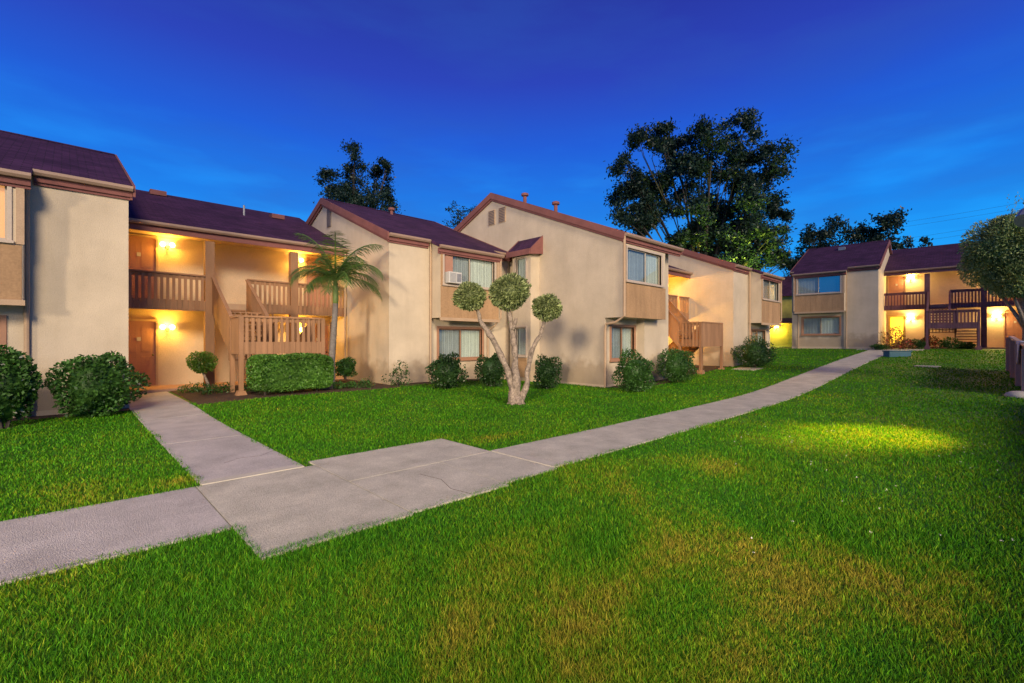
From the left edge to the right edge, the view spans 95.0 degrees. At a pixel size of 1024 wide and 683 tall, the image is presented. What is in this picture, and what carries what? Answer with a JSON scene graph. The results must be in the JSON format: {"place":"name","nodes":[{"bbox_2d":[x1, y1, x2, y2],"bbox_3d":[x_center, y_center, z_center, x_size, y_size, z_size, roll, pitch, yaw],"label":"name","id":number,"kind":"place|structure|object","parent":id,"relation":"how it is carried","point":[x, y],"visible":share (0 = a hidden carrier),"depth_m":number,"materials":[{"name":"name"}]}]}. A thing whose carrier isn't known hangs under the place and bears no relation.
{"place":"outdoors","nodes":[
{"label":"outdoors","id":0,"kind":"place"},
{"bbox_2d":[0,346,1023,682],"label":"lawn","id":1,"kind":"structure","parent":0,"point":[680,530],"depth_m":3.56,"materials":[{"name":"green plant"}]},
{"bbox_2d":[0,344,44,428],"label":"shrub","id":2,"kind":"object","parent":1,"relation":"on","point":[19,381],"visible":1,"depth_m":8.57,"materials":[{"name":"green plant"}]},
{"bbox_2d":[0,487,230,585],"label":"sidewalk","id":3,"kind":"structure","parent":1,"relation":"on","point":[39,542],"depth_m":3.92,"materials":[{"name":"concrete"}]},
{"bbox_2d":[128,391,298,483],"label":"front walk","id":4,"kind":"structure","parent":1,"relation":"on","point":[205,446],"depth_m":7.41,"materials":[{"name":"concrete"}]},
{"bbox_2d":[0,130,512,417],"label":"apartment building","id":5,"kind":"structure","parent":1,"relation":"on","point":[100,254],"depth_m":15.15,"materials":[{"name":"paint"}]},
{"bbox_2d":[0,315,6,353],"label":"window","id":6,"kind":"structure","parent":5,"relation":"in","point":[3,318],"depth_m":9.62,"materials":[{"name":"clear glass"}]},
{"bbox_2d":[0,185,13,243],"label":"window","id":7,"kind":"structure","parent":5,"relation":"in","point":[5,191],"depth_m":9.29,"materials":[{"name":"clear glass"}]},
{"bbox_2d":[128,321,155,385],"bbox_3d":[-11.801,0.385,14.832,0.860,2.070,0.134,0,0,-44],"label":"door","id":8,"kind":"structure","parent":5,"relation":"in","point":[141,334],"depth_m":14.93,"materials":[{"name":"wood"}]},
{"bbox_2d":[128,235,155,298],"bbox_3d":[-11.801,-2.295,14.832,0.860,2.070,0.134,0,0,-44],"label":"door","id":9,"kind":"structure","parent":5,"relation":"in","point":[141,250],"depth_m":14.89,"materials":[{"name":"wood"}]},
{"bbox_2d":[307,257,327,306],"bbox_3d":[-7.769,-2.295,18.732,0.860,2.070,0.050,0,0,-44],"label":"door","id":10,"kind":"structure","parent":5,"relation":"in","point":[308,258],"depth_m":18.65,"materials":[{"name":"wood"}]},
{"bbox_2d":[315,325,327,354],"bbox_3d":[-7.740,0.385,18.702,0.860,2.070,0.134,0,0,-44],"label":"door","id":11,"kind":"structure","parent":5,"relation":"in","point":[326,326],"depth_m":18.93,"materials":[{"name":"wood"}]},
{"bbox_2d":[437,326,483,360],"bbox_3d":[-1.995,0.085,17.849,2.280,1.290,0.365,0,0,-44],"label":"window","id":12,"kind":"structure","parent":5,"relation":"in","point":[464,341],"depth_m":17.85,"materials":[{"name":"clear glass"}]},
{"bbox_2d":[442,254,495,289],"bbox_3d":[-1.554,-2.585,17.342,2.560,1.250,0.508,0,0,-44],"label":"window","id":13,"kind":"structure","parent":5,"relation":"in","point":[457,270],"depth_m":17.34,"materials":[{"name":"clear glass"}]},
{"bbox_2d":[312,138,404,213],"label":"tree","id":14,"kind":"object","parent":1,"relation":"on","point":[347,191],"visible":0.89,"depth_m":41.53,"materials":[{"name":"green plant"}]},
{"bbox_2d":[11,365,729,420],"bbox_3d":[-2.018,1.456,16.364,27.138,0.558,6.761,0,0,-28],"label":"planting bed","id":15,"kind":"object","parent":1,"relation":"on","point":[200,398],"visible":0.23,"depth_m":13.25,"materials":[{"name":"brown soil"}]},
{"bbox_2d":[43,351,151,417],"bbox_3d":[-8.602,0.915,9.830,1.727,1.472,1.367,0,0,-44],"label":"shrub","id":16,"kind":"object","parent":15,"relation":"in","point":[94,386],"visible":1,"depth_m":9.55,"materials":[{"name":"green plant"}]},
{"bbox_2d":[175,381,199,392],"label":"plant","id":17,"kind":"object","parent":15,"relation":"on","point":[187,387],"visible":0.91,"depth_m":13.53,"materials":[{"name":"green plant"}]},
{"bbox_2d":[185,351,217,386],"bbox_3d":[-9.228,0.901,13.975,0.819,1.276,0.752,0,0,-44],"label":"tree","id":18,"kind":"object","parent":15,"relation":"on","point":[201,362],"visible":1,"depth_m":13.91,"materials":[{"name":"green plant"}]},
{"bbox_2d":[195,382,216,394],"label":"plant","id":19,"kind":"object","parent":15,"relation":"on","point":[209,389],"visible":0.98,"depth_m":12.86,"materials":[{"name":"green plant"}]},
{"bbox_2d":[210,382,232,392],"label":"plant","id":20,"kind":"object","parent":15,"relation":"on","point":[221,388],"visible":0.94,"depth_m":13.26,"materials":[{"name":"green plant"}]},
{"bbox_2d":[245,352,334,394],"bbox_3d":[-6.170,0.926,13.152,0.948,1.251,2.260,0,0,44],"label":"hedge","id":21,"kind":"object","parent":15,"relation":"on","point":[279,372],"visible":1,"depth_m":12.81,"materials":[{"name":"green plant"}]},
{"bbox_2d":[286,231,385,388],"bbox_3d":[-5.382,-0.862,14.494,2.867,4.825,2.847,0,0,-44],"label":"palm tree","id":22,"kind":"object","parent":15,"relation":"on","point":[340,271],"visible":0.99,"depth_m":14.27,"materials":[{"name":"green plant"}]},
{"bbox_2d":[332,380,349,388],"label":"plant","id":23,"kind":"object","parent":15,"relation":"on","point":[341,384],"visible":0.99,"depth_m":14.16,"materials":[{"name":"green plant"}]},
{"bbox_2d":[335,357,357,378],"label":"shrub","id":24,"kind":"object","parent":15,"relation":"on","point":[345,368],"visible":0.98,"depth_m":15.45,"materials":[{"name":"green plant"}]},
{"bbox_2d":[345,381,360,387],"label":"plant","id":25,"kind":"object","parent":15,"relation":"on","point":[353,383],"visible":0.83,"depth_m":14.55,"materials":[{"name":"green plant"}]},
{"bbox_2d":[358,376,374,387],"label":"plant","id":26,"kind":"object","parent":15,"relation":"on","point":[365,384],"visible":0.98,"depth_m":14.66,"materials":[{"name":"green plant"}]},
{"bbox_2d":[382,360,412,385],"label":"shrub","id":27,"kind":"object","parent":15,"relation":"on","point":[397,373],"visible":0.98,"depth_m":15.15,"materials":[{"name":"green plant"}]},
{"bbox_2d":[199,449,562,484],"bbox_3d":[-1.516,1.649,6.081,4.227,0.151,1.107,0,0,-10],"label":"sidewalk joint","id":28,"kind":"object","parent":1,"relation":"on","point":[523,457],"visible":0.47,"depth_m":5.86,"materials":[{"name":"concrete"}]},
{"bbox_2d":[425,351,468,388],"bbox_3d":[-2.038,0.936,14.862,1.328,1.268,1.387,0,0,2],"label":"shrub","id":29,"kind":"object","parent":1,"relation":"on","point":[447,372],"visible":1,"depth_m":14.64,"materials":[{"name":"green plant"}]},
{"bbox_2d":[442,200,476,227],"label":"tree","id":30,"kind":"object","parent":1,"relation":"on","point":[461,214],"visible":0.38,"depth_m":41.13,"materials":[{"name":"green plant"}]},
{"bbox_2d":[473,353,508,386],"bbox_3d":[-0.706,0.973,15.786,1.217,1.225,1.089,0,0,-6],"label":"shrub","id":31,"kind":"object","parent":1,"relation":"on","point":[491,370],"visible":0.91,"depth_m":15.54,"materials":[{"name":"green plant"}]},
{"bbox_2d":[451,272,562,404],"bbox_3d":[-0.120,-0.045,11.964,2.880,3.497,1.173,0,0,-5],"label":"topiary tree","id":32,"kind":"object","parent":1,"relation":"on","point":[512,291],"visible":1,"depth_m":11.88,"materials":[{"name":"green plant"}]},
{"bbox_2d":[533,355,562,388],"bbox_3d":[1.177,1.025,15.690,0.911,1.243,1.031,0,0,25],"label":"shrub","id":33,"kind":"object","parent":1,"relation":"on","point":[547,371],"visible":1,"depth_m":15.50,"materials":[{"name":"green plant"}]},
{"bbox_2d":[196,349,924,559],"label":"sidewalk","id":34,"kind":"structure","parent":1,"relation":"on","point":[279,509],"depth_m":5.53,"materials":[{"name":"concrete"}]},
{"bbox_2d":[453,192,784,387],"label":"apartment building","id":35,"kind":"structure","parent":1,"relation":"on","point":[616,291],"depth_m":18.13,"materials":[{"name":"paint"}]},
{"bbox_2d":[514,255,526,278],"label":"window","id":36,"kind":"structure","parent":35,"relation":"in","point":[522,259],"depth_m":18.67,"materials":[{"name":"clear glass"}]},
{"bbox_2d":[515,326,526,357],"bbox_3d":[0.419,0.005,18.544,0.365,1.230,0.750,0,0,-44],"label":"window","id":37,"kind":"structure","parent":35,"relation":"in","point":[522,331],"depth_m":18.58,"materials":[{"name":"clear glass"}]},
{"bbox_2d":[610,324,635,361],"bbox_3d":[3.945,0.055,17.045,1.710,1.330,0.365,0,0,-44],"label":"window","id":38,"kind":"structure","parent":35,"relation":"in","point":[620,335],"depth_m":17.02,"materials":[{"name":"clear glass"}]},
{"bbox_2d":[626,245,664,287],"bbox_3d":[4.651,-2.625,16.724,2.490,1.250,0.365,0,0,-44],"label":"window","id":39,"kind":"structure","parent":35,"relation":"in","point":[640,267],"depth_m":16.76,"materials":[{"name":"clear glass"}]},
{"bbox_2d":[751,329,765,342],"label":"window","id":40,"kind":"structure","parent":35,"relation":"in","point":[754,332],"depth_m":24.46,"materials":[{"name":"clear glass"}]},
{"bbox_2d":[763,279,780,302],"bbox_3d":[13.111,-2.665,23.958,2.520,1.250,0.365,0,0,-44],"label":"window","id":41,"kind":"structure","parent":35,"relation":"in","point":[768,286],"depth_m":24.21,"materials":[{"name":"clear glass"}]},
{"bbox_2d":[611,347,655,391],"bbox_3d":[3.930,0.908,14.920,1.372,1.483,1.306,0,0,-19],"label":"shrub","id":42,"kind":"object","parent":1,"relation":"on","point":[637,375],"visible":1,"depth_m":14.63,"materials":[{"name":"green plant"}]},
{"bbox_2d":[655,347,698,382],"bbox_3d":[6.045,0.889,17.370,1.499,1.367,1.521,0,0,-9],"label":"shrub","id":43,"kind":"object","parent":1,"relation":"on","point":[678,364],"visible":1,"depth_m":17.02,"materials":[{"name":"green plant"}]},
{"bbox_2d":[603,106,802,273],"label":"tree","id":44,"kind":"object","parent":1,"relation":"on","point":[746,237],"visible":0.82,"depth_m":44.64,"materials":[{"name":"green plant"}]},
{"bbox_2d":[730,335,777,367],"bbox_3d":[11.009,0.474,21.359,1.966,1.555,1.954,0,0,28],"label":"shrub","id":45,"kind":"object","parent":1,"relation":"on","point":[755,354],"visible":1,"depth_m":20.99,"materials":[{"name":"green plant"}]},
{"bbox_2d":[770,276,791,345],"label":"garage building","id":46,"kind":"structure","parent":1,"relation":"on","point":[781,335],"depth_m":42.92,"materials":[{"name":"beige paint"}]},
{"bbox_2d":[786,326,791,345],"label":"garage door","id":47,"kind":"structure","parent":46,"relation":"in","point":[788,335],"depth_m":41.98,"materials":[{"name":"yellow"}]},
{"bbox_2d":[782,213,887,263],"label":"tree","id":48,"kind":"object","parent":1,"relation":"on","point":[809,238],"visible":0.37,"depth_m":51.00,"materials":[{"name":"green plant"}]},
{"bbox_2d":[734,424,1012,552],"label":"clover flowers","id":49,"kind":"object","parent":1,"relation":"on","point":[856,477],"visible":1,"depth_m":5.33,"materials":[{"name":"plant"}]},
{"bbox_2d":[869,343,889,349],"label":"plant","id":50,"kind":"object","parent":1,"relation":"on","point":[876,346],"visible":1,"depth_m":28.07,"materials":[{"name":"green plant"}]},
{"bbox_2d":[852,206,911,249],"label":"tree","id":51,"kind":"object","parent":1,"relation":"on","point":[888,222],"visible":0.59,"depth_m":48.63,"materials":[{"name":"green plant"}]},
{"bbox_2d":[877,326,910,349],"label":"plant","id":52,"kind":"object","parent":1,"relation":"on","point":[896,340],"visible":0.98,"depth_m":27.82,"materials":[{"name":"green plant"}]},
{"bbox_2d":[882,350,911,356],"bbox_3d":[19.622,0.638,23.903,1.160,0.360,0.500,0,0,1],"label":"utility box","id":53,"kind":"object","parent":1,"relation":"on","point":[895,353],"visible":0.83,"depth_m":23.69,"materials":[{"name":"paint"}]},
{"bbox_2d":[894,338,915,348],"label":"plant","id":54,"kind":"object","parent":1,"relation":"on","point":[905,345],"visible":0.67,"depth_m":28.18,"materials":[{"name":"red plant"}]},
{"bbox_2d":[790,240,1021,349],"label":"apartment building","id":55,"kind":"structure","parent":1,"relation":"on","point":[856,296],"depth_m":30.27,"materials":[{"name":"paint"}]},
{"bbox_2d":[796,275,841,295],"bbox_3d":[20.090,-3.705,30.730,2.570,1.250,0.365,0,0,43],"label":"window","id":56,"kind":"structure","parent":55,"relation":"in","point":[828,284],"depth_m":30.68,"materials":[{"name":"clear glass"}]},
{"bbox_2d":[801,316,840,335],"bbox_3d":[20.472,-1.035,31.090,2.290,1.290,0.215,0,0,43],"label":"window","id":57,"kind":"structure","parent":55,"relation":"in","point":[811,325],"depth_m":31.15,"materials":[{"name":"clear glass"}]},
{"bbox_2d":[889,316,904,345],"bbox_3d":[26.098,-0.705,31.827,0.860,2.070,0.134,0,0,43],"label":"door","id":58,"kind":"structure","parent":55,"relation":"in","point":[894,321],"depth_m":31.79,"materials":[{"name":"wood"}]},
{"bbox_2d":[889,276,904,305],"bbox_3d":[26.098,-3.385,31.827,0.860,2.070,0.134,0,0,43],"label":"door","id":59,"kind":"structure","parent":55,"relation":"in","point":[897,283],"depth_m":31.85,"materials":[{"name":"wood"}]},
{"bbox_2d":[1005,312,1021,346],"bbox_3d":[30.113,-0.705,28.068,0.860,2.070,0.065,0,0,43],"label":"door","id":60,"kind":"structure","parent":55,"relation":"in","point":[1012,327],"depth_m":28.16,"materials":[{"name":"wood"}]},
{"bbox_2d":[900,236,933,248],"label":"tree","id":61,"kind":"object","parent":1,"relation":"on","point":[909,244],"visible":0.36,"depth_m":54.57,"materials":[{"name":"green plant"}]},
{"bbox_2d":[909,339,925,348],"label":"plant","id":62,"kind":"object","parent":1,"relation":"on","point":[919,344],"visible":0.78,"depth_m":28.06,"materials":[{"name":"green plant"}]},
{"bbox_2d":[914,365,940,367],"bbox_3d":[17.080,1.041,19.303,0.840,0.085,0.840,0,0,-44],"label":"manhole cover","id":63,"kind":"object","parent":1,"relation":"on","point":[929,366],"visible":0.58,"depth_m":19.06,"materials":[{"name":"concrete"}]},
{"bbox_2d":[920,335,940,348],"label":"plant","id":64,"kind":"object","parent":1,"relation":"on","point":[934,344],"visible":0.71,"depth_m":28.10,"materials":[{"name":"red plant"}]},
{"bbox_2d":[937,337,965,348],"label":"plant","id":65,"kind":"object","parent":1,"relation":"on","point":[948,345],"visible":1,"depth_m":27.49,"materials":[{"name":"green plant"}]},
{"bbox_2d":[955,342,976,348],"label":"plant","id":66,"kind":"object","parent":1,"relation":"on","point":[969,345],"visible":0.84,"depth_m":27.34,"materials":[{"name":"green plant"}]},
{"bbox_2d":[957,192,1023,340],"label":"round tree","id":67,"kind":"object","parent":1,"relation":"on","point":[994,252],"visible":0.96,"depth_m":13.94,"materials":[{"name":"green plant"}]},
{"bbox_2d":[1004,391,1023,397],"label":"stone","id":68,"kind":"object","parent":1,"relation":"on","point":[1017,394],"visible":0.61,"depth_m":12.12,"materials":[{"name":"concrete"}]},
{"bbox_2d":[1006,336,1023,390],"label":"wooden fence","id":69,"kind":"object","parent":1,"relation":"on","point":[1014,368],"visible":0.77,"depth_m":14.59,"materials":[{"name":"brown wood"}]},
{"bbox_2d":[1016,341,1023,363],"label":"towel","id":70,"kind":"object","parent":69,"relation":"hanging from","point":[1018,347],"visible":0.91,"depth_m":13.63,"materials":[{"name":"fabric"}]},
{"bbox_2d":[1014,208,1023,226],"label":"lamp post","id":71,"kind":"object","parent":1,"relation":"on","point":[1019,219],"visible":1,"depth_m":9.79,"materials":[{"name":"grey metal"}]},
{"bbox_2d":[0,0,1023,276],"label":"sky","id":72,"kind":"structure","parent":0,"point":[918,105],"materials":[{"name":"blue"}]}
]}

